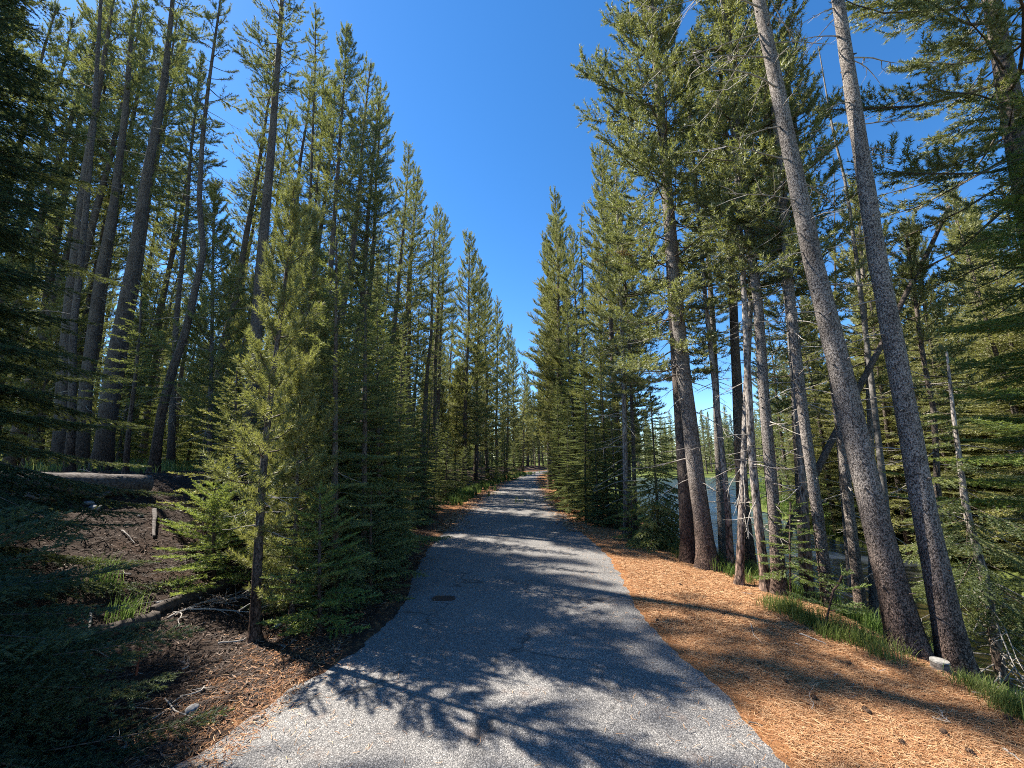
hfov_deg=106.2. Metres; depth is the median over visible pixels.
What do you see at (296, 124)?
lodgepole pine
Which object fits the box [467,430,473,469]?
conifer tree
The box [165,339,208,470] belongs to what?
conifer tree
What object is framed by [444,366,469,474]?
conifer tree
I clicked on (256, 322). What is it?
lodgepole pine
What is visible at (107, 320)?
lodgepole pine
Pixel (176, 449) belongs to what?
fir tree
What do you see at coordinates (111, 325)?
lodgepole pine
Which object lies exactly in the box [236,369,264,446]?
conifer tree
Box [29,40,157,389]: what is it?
lodgepole pine
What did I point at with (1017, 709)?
grass
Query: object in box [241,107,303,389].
lodgepole pine
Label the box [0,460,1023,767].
ground
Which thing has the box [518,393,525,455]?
conifer tree
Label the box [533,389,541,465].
conifer tree
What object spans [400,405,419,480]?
fir tree
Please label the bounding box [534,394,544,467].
conifer tree
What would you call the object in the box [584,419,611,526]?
fir tree
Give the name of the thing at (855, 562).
lodgepole pine
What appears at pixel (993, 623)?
spruce tree
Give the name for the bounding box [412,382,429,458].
conifer tree
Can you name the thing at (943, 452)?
conifer tree
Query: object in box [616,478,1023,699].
river
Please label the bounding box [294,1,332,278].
lodgepole pine
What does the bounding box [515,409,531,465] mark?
conifer tree
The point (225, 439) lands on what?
conifer tree
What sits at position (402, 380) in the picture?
fir tree
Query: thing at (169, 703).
fallen branch
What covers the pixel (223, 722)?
needle edge
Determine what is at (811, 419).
conifer tree
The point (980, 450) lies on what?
conifer tree
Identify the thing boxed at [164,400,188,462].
conifer tree
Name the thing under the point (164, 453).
conifer tree
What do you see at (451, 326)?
lodgepole pine
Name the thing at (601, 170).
lodgepole pine
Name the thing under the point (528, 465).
lodgepole pine
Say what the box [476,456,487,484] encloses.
fir tree
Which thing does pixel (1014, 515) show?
conifer tree
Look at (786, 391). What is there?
conifer tree
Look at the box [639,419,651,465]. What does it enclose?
conifer tree
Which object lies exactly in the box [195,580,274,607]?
bare shrub
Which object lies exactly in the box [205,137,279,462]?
lodgepole pine
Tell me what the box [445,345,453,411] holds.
lodgepole pine
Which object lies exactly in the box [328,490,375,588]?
fir sapling
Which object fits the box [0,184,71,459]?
lodgepole pine
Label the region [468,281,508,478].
lodgepole pine
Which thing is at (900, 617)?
lodgepole pine
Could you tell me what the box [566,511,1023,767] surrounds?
needle litter
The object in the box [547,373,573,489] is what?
fir tree
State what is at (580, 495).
fir tree
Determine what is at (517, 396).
lodgepole pine
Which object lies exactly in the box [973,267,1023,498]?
conifer tree
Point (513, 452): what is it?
fir tree
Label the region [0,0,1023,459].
sky
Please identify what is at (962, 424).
conifer tree
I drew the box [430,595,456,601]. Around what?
pothole patch
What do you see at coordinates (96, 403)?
conifer tree
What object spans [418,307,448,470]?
lodgepole pine
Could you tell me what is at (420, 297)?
lodgepole pine
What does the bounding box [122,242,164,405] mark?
lodgepole pine
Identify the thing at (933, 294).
conifer tree
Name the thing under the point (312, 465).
young pine
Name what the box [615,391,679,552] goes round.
fir tree
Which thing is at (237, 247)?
lodgepole pine
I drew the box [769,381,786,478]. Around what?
conifer tree
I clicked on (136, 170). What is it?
lodgepole pine
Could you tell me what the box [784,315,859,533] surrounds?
conifer tree
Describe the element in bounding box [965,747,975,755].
pine cone
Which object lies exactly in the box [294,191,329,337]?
lodgepole pine
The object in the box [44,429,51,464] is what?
conifer tree
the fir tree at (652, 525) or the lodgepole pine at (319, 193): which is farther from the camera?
the lodgepole pine at (319, 193)
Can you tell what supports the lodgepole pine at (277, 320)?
on the ground at (356, 644)
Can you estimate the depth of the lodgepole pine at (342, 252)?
18.64 m
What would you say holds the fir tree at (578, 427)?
on the ground at (356, 644)
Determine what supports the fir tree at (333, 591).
on the ground at (356, 644)
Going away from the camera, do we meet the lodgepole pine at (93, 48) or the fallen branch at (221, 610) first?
the fallen branch at (221, 610)
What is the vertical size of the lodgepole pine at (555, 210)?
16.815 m
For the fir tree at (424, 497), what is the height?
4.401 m
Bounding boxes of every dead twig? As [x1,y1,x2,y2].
[102,728,126,745]
[115,595,181,606]
[128,699,162,708]
[171,685,204,703]
[173,607,193,625]
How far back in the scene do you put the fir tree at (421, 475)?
9.69 m
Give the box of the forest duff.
[0,469,456,767]
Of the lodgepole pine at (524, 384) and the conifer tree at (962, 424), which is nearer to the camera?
the conifer tree at (962, 424)
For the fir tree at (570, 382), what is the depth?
13.52 m
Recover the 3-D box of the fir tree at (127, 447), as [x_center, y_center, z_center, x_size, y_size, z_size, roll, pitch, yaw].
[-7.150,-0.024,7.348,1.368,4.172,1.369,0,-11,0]
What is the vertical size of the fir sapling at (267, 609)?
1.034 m
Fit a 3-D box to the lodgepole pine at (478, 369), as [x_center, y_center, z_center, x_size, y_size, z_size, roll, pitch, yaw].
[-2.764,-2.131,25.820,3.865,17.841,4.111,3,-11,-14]
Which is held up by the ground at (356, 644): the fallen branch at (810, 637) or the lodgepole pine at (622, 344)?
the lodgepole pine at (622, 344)
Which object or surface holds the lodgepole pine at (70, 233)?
on the ground at (356, 644)
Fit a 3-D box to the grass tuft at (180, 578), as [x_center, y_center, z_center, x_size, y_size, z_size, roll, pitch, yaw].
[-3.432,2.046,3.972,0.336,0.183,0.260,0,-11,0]
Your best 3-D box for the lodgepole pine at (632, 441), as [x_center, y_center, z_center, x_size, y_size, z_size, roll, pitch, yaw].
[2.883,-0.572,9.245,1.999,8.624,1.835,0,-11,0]
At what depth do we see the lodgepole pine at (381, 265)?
21.73 m
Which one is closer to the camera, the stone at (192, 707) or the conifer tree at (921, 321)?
the stone at (192, 707)
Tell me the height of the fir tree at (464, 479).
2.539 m
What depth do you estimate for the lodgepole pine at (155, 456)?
8.74 m
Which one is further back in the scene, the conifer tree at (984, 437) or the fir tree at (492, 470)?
the fir tree at (492, 470)
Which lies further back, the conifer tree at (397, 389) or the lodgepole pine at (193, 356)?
the lodgepole pine at (193, 356)
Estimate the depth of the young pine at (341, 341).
5.96 m
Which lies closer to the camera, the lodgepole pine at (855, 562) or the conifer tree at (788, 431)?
the lodgepole pine at (855, 562)
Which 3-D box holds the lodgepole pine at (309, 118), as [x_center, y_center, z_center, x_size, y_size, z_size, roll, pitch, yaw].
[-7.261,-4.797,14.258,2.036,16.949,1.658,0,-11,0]
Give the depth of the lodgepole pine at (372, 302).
30.84 m
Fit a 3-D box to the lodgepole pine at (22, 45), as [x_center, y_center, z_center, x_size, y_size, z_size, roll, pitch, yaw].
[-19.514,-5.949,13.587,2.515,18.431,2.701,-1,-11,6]
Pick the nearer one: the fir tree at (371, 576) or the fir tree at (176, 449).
the fir tree at (371, 576)
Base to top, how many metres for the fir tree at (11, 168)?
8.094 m
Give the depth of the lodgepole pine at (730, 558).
6.40 m
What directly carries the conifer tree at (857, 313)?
on the ground at (356, 644)
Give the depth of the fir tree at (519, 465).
43.00 m
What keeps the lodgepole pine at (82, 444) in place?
on the ground at (356, 644)
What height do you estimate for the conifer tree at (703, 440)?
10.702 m
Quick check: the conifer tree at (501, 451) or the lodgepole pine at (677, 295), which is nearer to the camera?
the lodgepole pine at (677, 295)
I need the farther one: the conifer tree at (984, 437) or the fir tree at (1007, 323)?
the conifer tree at (984, 437)
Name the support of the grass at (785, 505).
on the ground at (356, 644)
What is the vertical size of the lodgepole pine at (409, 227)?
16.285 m
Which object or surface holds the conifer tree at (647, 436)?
on the ground at (356, 644)
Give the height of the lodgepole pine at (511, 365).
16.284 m
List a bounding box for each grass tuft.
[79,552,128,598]
[103,587,155,623]
[162,572,194,588]
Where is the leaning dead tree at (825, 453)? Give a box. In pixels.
[769,195,971,570]
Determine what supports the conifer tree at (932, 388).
on the ground at (356, 644)
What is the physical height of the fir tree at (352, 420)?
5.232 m
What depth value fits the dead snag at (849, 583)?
9.06 m
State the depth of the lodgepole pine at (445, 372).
39.92 m
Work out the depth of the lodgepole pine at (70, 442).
8.25 m
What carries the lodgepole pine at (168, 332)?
on the ground at (356, 644)
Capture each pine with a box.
[0,0,63,183]
[0,0,70,214]
[0,0,121,383]
[0,8,35,180]
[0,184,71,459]
[0,216,66,455]
[2,11,91,380]
[5,0,129,465]
[7,126,104,451]
[10,1,155,467]
[18,0,149,470]
[20,0,110,471]
[23,45,121,465]
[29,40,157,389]
[47,150,139,457]
[50,231,123,449]
[59,221,119,301]
[63,228,107,326]
[70,0,164,470]
[74,12,171,431]
[86,0,222,470]
[88,229,129,445]
[91,33,197,438]
[100,6,194,425]
[102,291,115,357]
[118,96,218,451]
[118,153,187,417]
[121,0,256,472]
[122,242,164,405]
[128,160,197,467]
[131,238,195,459]
[147,286,182,411]
[149,174,269,471]
[149,305,173,436]
[154,53,230,465]
[162,305,186,426]
[163,222,216,457]
[166,286,208,434]
[192,43,301,466]
[198,164,325,643]
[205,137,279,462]
[215,238,240,336]
[224,342,360,624]
[226,0,323,477]
[230,198,360,584]
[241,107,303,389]
[242,65,325,454]
[253,275,379,546]
[259,266,283,417]
[287,76,355,344]
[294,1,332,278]
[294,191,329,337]
[297,61,337,275]
[306,51,400,402]
[310,22,376,409]
[322,211,357,360]
[329,77,395,454]
[332,203,363,403]
[338,92,406,445]
[348,256,390,385]
[356,243,382,422]
[360,223,392,445]
[361,262,380,398]
[369,140,429,445]
[381,166,441,487]
[387,271,407,389]
[392,175,438,484]
[393,301,419,422]
[404,276,431,448]
[411,203,460,482]
[415,202,461,484]
[416,346,427,426]
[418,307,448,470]
[423,300,449,474]
[426,213,458,469]
[438,343,451,449]
[441,301,463,470]
[442,228,497,482]
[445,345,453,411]
[453,253,500,480]
[458,335,471,452]
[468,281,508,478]
[472,350,485,468]
[482,295,513,476]
[493,324,525,474]
[503,338,527,471]
[515,361,534,470]
[517,239,563,489]
[521,374,536,466]
[524,185,585,489]
[527,216,588,494]
[530,281,575,482]
[551,225,597,490]
[567,142,666,508]
[570,0,749,571]
[571,240,621,506]
[584,141,728,537]
[591,185,659,508]
[592,204,662,531]
[609,0,743,564]
[626,0,934,662]
[656,38,754,561]
[665,56,751,571]
[674,0,793,567]
[677,0,812,596]
[682,0,849,611]
[686,3,801,592]
[708,161,791,585]
[719,83,845,588]
[721,55,846,600]
[759,20,917,613]
[783,0,985,682]
[787,0,1023,538]
[799,173,942,621]
[870,219,1023,654]
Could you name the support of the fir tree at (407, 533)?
on the ground at (356, 644)
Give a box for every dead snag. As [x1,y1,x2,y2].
[763,119,817,589]
[814,157,855,586]
[818,46,906,525]
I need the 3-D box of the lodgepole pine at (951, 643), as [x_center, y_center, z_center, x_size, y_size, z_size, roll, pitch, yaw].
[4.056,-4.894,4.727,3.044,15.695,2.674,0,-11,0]
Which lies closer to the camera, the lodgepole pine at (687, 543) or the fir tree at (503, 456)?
the lodgepole pine at (687, 543)
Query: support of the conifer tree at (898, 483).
on the ground at (356, 644)
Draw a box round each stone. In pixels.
[82,501,94,504]
[88,504,102,509]
[184,703,199,713]
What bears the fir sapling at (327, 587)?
on the ground at (356, 644)
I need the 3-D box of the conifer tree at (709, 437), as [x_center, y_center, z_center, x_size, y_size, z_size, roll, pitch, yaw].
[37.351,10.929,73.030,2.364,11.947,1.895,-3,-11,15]
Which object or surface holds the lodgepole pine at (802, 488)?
on the ground at (356, 644)
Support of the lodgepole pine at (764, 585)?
on the ground at (356, 644)
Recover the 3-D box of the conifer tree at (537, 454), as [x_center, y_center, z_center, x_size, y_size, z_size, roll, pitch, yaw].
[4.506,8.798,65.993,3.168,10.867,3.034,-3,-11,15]
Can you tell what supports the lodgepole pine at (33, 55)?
on the ground at (356, 644)
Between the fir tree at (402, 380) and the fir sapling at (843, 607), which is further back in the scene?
the fir tree at (402, 380)
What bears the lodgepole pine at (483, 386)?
on the ground at (356, 644)
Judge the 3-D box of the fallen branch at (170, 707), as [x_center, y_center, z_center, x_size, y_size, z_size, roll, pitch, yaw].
[-2.213,2.111,2.509,0.064,0.012,0.569,0,-11,0]
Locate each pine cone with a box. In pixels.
[899,738,905,744]
[939,728,947,734]
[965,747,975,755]
[1003,714,1013,719]
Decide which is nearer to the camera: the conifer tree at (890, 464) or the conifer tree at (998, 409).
the conifer tree at (998, 409)
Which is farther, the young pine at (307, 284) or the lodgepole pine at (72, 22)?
the lodgepole pine at (72, 22)
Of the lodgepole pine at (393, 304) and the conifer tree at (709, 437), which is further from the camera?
the conifer tree at (709, 437)
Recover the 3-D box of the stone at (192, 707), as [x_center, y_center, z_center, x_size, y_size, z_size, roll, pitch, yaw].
[-2.077,2.108,2.498,0.075,0.043,0.091,-1,-11,5]
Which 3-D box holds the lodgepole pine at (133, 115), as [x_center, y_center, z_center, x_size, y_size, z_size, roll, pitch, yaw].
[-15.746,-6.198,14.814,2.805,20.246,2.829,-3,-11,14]
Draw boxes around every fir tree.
[0,0,196,671]
[0,502,234,767]
[81,282,181,473]
[156,365,298,554]
[161,425,193,466]
[240,229,400,629]
[243,340,292,500]
[256,480,381,639]
[269,260,374,556]
[300,271,430,599]
[313,324,372,534]
[327,297,452,570]
[327,482,414,604]
[354,297,411,535]
[367,372,398,537]
[376,322,423,528]
[389,434,409,543]
[397,355,439,524]
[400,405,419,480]
[408,368,441,515]
[426,409,448,508]
[429,425,457,481]
[433,429,467,498]
[448,458,462,491]
[450,447,477,489]
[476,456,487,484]
[479,446,484,467]
[480,442,503,481]
[490,433,519,479]
[493,457,501,479]
[505,441,519,475]
[513,445,527,472]
[542,294,598,505]
[543,380,572,500]
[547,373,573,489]
[554,397,579,513]
[560,327,621,514]
[561,211,602,493]
[566,380,599,521]
[579,340,632,524]
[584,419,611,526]
[594,392,632,529]
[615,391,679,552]
[881,73,1023,512]
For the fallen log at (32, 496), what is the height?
0.173 m
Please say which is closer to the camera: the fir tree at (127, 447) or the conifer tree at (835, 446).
the fir tree at (127, 447)
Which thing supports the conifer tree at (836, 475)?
on the ground at (356, 644)
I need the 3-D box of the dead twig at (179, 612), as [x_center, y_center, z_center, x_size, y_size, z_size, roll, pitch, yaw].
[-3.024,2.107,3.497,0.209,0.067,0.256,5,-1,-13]
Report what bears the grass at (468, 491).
on the ground at (356, 644)
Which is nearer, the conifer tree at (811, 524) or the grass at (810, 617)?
the grass at (810, 617)
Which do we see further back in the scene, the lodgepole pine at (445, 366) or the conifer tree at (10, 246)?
the lodgepole pine at (445, 366)
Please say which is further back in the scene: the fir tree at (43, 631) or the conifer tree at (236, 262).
the conifer tree at (236, 262)
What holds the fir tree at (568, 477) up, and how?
on the ground at (356, 644)
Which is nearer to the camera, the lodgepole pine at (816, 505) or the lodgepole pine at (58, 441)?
the lodgepole pine at (816, 505)
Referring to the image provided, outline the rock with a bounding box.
[929,656,952,675]
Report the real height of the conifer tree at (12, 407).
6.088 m
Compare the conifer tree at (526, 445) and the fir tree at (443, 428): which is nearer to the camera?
the fir tree at (443, 428)
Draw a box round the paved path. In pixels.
[172,471,789,767]
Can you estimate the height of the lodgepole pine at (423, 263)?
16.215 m
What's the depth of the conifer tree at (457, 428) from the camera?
28.80 m
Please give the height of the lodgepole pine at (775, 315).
13.620 m
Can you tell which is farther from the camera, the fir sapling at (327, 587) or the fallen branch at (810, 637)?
the fir sapling at (327, 587)
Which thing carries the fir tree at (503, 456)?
on the ground at (356, 644)
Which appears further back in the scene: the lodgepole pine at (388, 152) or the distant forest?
the distant forest
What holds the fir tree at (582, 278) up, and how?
on the ground at (356, 644)
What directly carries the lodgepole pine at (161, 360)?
on the ground at (356, 644)
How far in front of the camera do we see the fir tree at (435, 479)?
12.67 m
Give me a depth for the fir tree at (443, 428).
23.90 m
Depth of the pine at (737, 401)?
6.76 m
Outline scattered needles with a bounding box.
[239,502,795,767]
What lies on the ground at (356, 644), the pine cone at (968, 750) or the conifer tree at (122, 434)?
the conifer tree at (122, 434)
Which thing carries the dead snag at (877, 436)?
on the ground at (356, 644)
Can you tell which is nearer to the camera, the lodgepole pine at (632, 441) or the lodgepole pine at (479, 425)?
the lodgepole pine at (632, 441)
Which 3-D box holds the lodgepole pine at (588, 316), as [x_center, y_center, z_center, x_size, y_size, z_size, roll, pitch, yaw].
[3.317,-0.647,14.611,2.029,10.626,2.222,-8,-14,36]
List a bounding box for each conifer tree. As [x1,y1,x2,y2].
[0,211,17,341]
[0,214,40,432]
[0,260,104,469]
[0,362,23,462]
[2,334,54,450]
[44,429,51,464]
[90,271,170,468]
[90,371,102,450]
[91,381,125,452]
[93,300,152,462]
[131,386,156,462]
[146,378,167,463]
[146,392,165,463]
[161,419,167,464]
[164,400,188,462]
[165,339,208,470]
[166,366,205,462]
[176,248,247,450]
[181,275,257,469]
[200,270,269,460]
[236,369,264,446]
[258,350,273,425]
[339,237,410,492]
[367,326,405,453]
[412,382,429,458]
[421,388,432,470]
[428,378,452,469]
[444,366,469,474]
[446,368,474,463]
[448,365,471,475]
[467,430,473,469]
[472,425,494,463]
[492,402,509,464]
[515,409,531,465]
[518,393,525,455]
[525,392,534,465]
[528,414,536,467]
[529,398,534,465]
[531,390,537,465]
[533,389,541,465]
[533,429,545,463]
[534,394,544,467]
[534,417,541,467]
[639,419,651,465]
[643,419,651,465]
[652,409,672,473]
[657,410,673,471]
[699,413,709,473]
[704,412,714,471]
[722,420,732,472]
[728,414,733,456]
[751,315,791,497]
[752,317,806,502]
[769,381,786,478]
[770,355,822,479]
[774,293,836,504]
[777,356,792,449]
[778,396,827,527]
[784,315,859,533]
[789,332,857,512]
[811,349,839,494]
[812,321,915,536]
[825,263,922,509]
[826,382,895,517]
[835,271,959,556]
[836,364,899,514]
[845,230,941,524]
[862,317,949,459]
[864,338,896,512]
[886,213,991,524]
[890,298,988,513]
[891,318,1017,567]
[895,333,976,541]
[898,279,956,383]
[906,298,983,478]
[917,317,992,530]
[927,308,1004,512]
[932,294,1023,541]
[933,189,1020,489]
[933,219,1023,564]
[938,198,1023,464]
[938,282,983,488]
[945,255,1023,553]
[956,249,1023,568]
[966,183,1023,540]
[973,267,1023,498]
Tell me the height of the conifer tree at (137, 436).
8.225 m
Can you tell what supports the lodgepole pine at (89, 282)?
on the ground at (356, 644)
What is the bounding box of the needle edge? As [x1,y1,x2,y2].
[43,505,466,767]
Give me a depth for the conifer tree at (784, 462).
21.82 m
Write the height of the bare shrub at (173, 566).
0.235 m
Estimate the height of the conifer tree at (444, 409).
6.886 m
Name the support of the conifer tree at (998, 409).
on the ground at (356, 644)
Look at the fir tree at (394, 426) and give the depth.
7.68 m
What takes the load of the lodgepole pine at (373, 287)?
on the ground at (356, 644)
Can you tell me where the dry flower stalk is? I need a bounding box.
[135,623,144,675]
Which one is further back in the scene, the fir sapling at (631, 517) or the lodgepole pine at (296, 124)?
the lodgepole pine at (296, 124)
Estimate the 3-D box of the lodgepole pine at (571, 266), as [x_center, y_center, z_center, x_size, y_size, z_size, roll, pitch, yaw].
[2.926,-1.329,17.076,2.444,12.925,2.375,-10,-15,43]
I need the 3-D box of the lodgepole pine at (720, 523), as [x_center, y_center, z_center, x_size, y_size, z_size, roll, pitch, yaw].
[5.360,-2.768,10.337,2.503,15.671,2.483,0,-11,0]
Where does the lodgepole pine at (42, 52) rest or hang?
on the ground at (356, 644)
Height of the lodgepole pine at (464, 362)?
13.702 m
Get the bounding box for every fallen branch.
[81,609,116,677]
[144,683,209,724]
[164,697,193,717]
[166,595,222,618]
[183,607,249,615]
[218,638,245,643]
[799,633,825,643]
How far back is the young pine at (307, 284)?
5.08 m
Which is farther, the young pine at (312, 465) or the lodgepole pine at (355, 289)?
the lodgepole pine at (355, 289)
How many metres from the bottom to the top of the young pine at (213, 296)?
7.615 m
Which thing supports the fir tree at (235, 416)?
on the ground at (356, 644)
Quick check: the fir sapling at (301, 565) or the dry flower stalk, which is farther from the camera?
the fir sapling at (301, 565)
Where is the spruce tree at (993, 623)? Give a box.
[896,344,1023,698]
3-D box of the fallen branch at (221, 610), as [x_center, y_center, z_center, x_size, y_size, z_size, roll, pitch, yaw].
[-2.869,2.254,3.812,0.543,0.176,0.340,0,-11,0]
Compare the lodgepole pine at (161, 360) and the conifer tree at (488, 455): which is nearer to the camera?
the lodgepole pine at (161, 360)
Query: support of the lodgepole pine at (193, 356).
on the ground at (356, 644)
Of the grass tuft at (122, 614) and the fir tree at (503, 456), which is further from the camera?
the fir tree at (503, 456)
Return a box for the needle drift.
[432,473,588,531]
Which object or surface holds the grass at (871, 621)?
on the ground at (356, 644)
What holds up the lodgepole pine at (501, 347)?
on the ground at (356, 644)
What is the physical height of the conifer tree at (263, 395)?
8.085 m
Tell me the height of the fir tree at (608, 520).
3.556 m
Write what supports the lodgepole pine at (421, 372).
on the ground at (356, 644)
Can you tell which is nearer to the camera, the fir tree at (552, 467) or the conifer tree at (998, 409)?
the conifer tree at (998, 409)
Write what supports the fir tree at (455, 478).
on the ground at (356, 644)
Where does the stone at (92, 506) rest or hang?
on the ground at (356, 644)
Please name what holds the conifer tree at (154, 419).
on the ground at (356, 644)
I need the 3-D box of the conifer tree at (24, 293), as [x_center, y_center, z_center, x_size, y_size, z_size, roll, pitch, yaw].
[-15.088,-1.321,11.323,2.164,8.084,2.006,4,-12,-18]
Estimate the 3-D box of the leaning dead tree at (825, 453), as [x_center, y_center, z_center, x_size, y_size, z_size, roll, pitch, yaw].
[5.548,-0.086,6.017,3.952,6.051,1.393,0,-11,0]
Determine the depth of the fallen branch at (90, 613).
3.10 m
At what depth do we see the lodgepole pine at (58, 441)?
11.59 m
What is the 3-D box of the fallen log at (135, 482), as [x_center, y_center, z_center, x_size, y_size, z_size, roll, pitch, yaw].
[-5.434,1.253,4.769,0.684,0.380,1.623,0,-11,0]
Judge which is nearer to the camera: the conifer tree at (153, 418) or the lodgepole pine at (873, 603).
the lodgepole pine at (873, 603)
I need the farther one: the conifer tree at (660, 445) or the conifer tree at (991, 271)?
the conifer tree at (660, 445)
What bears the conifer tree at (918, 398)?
on the ground at (356, 644)
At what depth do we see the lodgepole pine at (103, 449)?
9.95 m
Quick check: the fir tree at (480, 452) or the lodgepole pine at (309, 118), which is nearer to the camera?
the lodgepole pine at (309, 118)
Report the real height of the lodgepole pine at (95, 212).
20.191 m
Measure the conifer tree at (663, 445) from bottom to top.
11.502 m
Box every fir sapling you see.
[151,476,266,596]
[261,524,296,618]
[272,525,325,616]
[313,511,347,606]
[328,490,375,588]
[406,496,415,531]
[611,485,645,545]
[752,491,838,598]
[786,563,873,627]
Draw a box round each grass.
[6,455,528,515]
[441,471,539,505]
[630,526,753,570]
[661,471,914,539]
[677,542,1023,699]
[755,591,917,665]
[938,658,1023,722]
[999,690,1023,727]
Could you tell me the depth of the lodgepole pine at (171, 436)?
12.31 m
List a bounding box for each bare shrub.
[146,548,234,574]
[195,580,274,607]
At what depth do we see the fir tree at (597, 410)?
10.20 m
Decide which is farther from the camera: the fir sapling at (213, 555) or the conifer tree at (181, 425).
the conifer tree at (181, 425)
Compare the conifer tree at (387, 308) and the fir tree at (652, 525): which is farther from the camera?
the conifer tree at (387, 308)
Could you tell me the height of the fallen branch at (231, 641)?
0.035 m
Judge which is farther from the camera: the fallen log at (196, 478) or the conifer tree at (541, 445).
the conifer tree at (541, 445)
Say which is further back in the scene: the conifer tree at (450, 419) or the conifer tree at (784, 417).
the conifer tree at (450, 419)
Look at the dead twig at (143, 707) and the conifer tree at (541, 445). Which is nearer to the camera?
the dead twig at (143, 707)
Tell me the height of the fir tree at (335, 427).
4.915 m
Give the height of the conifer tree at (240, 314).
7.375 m
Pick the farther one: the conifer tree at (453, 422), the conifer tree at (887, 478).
the conifer tree at (453, 422)
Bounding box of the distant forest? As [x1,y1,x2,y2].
[0,368,835,471]
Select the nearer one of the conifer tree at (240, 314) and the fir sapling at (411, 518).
the fir sapling at (411, 518)
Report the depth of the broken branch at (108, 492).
4.91 m
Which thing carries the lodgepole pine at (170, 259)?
on the ground at (356, 644)
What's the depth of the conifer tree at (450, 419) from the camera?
33.02 m
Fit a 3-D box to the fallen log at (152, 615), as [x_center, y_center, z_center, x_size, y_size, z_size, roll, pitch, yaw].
[-3.248,1.997,3.131,0.258,0.160,0.682,0,-11,0]
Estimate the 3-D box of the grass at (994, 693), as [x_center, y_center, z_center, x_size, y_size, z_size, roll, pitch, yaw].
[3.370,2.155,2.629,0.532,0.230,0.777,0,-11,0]
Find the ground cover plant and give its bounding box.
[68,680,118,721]
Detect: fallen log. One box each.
[0,472,153,497]
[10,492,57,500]
[52,610,160,644]
[146,573,239,613]
[194,470,245,485]
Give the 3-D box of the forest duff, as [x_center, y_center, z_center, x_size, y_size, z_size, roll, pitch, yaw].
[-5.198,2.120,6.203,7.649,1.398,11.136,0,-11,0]
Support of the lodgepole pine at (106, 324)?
on the ground at (356, 644)
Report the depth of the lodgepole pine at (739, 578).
5.35 m
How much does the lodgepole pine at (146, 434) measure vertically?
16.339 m
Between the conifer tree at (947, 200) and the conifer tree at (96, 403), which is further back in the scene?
the conifer tree at (96, 403)
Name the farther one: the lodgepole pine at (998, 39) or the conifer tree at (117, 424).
the conifer tree at (117, 424)
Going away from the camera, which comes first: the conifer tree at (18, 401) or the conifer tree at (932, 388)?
the conifer tree at (932, 388)
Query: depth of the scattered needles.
2.58 m
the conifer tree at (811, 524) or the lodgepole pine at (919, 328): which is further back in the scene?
the conifer tree at (811, 524)
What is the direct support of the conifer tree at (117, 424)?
on the ground at (356, 644)
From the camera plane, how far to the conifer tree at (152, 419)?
20.80 m
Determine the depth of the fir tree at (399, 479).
7.47 m
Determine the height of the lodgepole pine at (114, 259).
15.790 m
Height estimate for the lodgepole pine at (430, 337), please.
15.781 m
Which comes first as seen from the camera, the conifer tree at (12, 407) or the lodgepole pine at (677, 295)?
the lodgepole pine at (677, 295)
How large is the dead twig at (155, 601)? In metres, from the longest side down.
0.475 x 0.216 x 0.059 m
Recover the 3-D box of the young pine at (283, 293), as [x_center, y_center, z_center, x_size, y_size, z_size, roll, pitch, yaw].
[-2.405,0.101,3.840,0.848,5.166,0.926,0,-11,0]
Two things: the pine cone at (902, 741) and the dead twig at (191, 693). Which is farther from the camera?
the dead twig at (191, 693)
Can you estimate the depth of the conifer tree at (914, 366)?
16.54 m
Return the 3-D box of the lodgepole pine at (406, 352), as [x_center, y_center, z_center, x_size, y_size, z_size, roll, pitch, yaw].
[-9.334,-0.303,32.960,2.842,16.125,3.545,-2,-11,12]
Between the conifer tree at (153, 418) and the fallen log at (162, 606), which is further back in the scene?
the conifer tree at (153, 418)
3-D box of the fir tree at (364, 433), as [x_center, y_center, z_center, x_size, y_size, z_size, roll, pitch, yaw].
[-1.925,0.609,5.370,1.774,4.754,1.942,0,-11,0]
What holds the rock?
on the ground at (356, 644)
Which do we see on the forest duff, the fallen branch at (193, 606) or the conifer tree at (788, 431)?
the fallen branch at (193, 606)
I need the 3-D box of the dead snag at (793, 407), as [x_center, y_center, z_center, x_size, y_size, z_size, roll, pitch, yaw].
[5.262,-1.037,7.302,0.772,10.448,0.927,0,-11,0]
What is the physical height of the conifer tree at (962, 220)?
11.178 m
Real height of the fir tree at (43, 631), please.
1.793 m
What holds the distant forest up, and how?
on the ground at (356, 644)
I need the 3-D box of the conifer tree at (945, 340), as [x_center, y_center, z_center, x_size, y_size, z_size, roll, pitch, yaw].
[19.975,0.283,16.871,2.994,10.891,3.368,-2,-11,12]
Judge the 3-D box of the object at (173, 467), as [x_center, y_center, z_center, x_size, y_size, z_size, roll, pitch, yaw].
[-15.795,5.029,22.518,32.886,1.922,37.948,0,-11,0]
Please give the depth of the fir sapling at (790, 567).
4.67 m
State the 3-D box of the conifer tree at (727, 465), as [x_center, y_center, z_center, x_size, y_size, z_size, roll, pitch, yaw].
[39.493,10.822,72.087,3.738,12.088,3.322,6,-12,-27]
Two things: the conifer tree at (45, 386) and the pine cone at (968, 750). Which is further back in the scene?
the conifer tree at (45, 386)
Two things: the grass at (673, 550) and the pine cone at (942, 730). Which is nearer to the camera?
the pine cone at (942, 730)
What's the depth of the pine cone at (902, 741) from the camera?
2.20 m

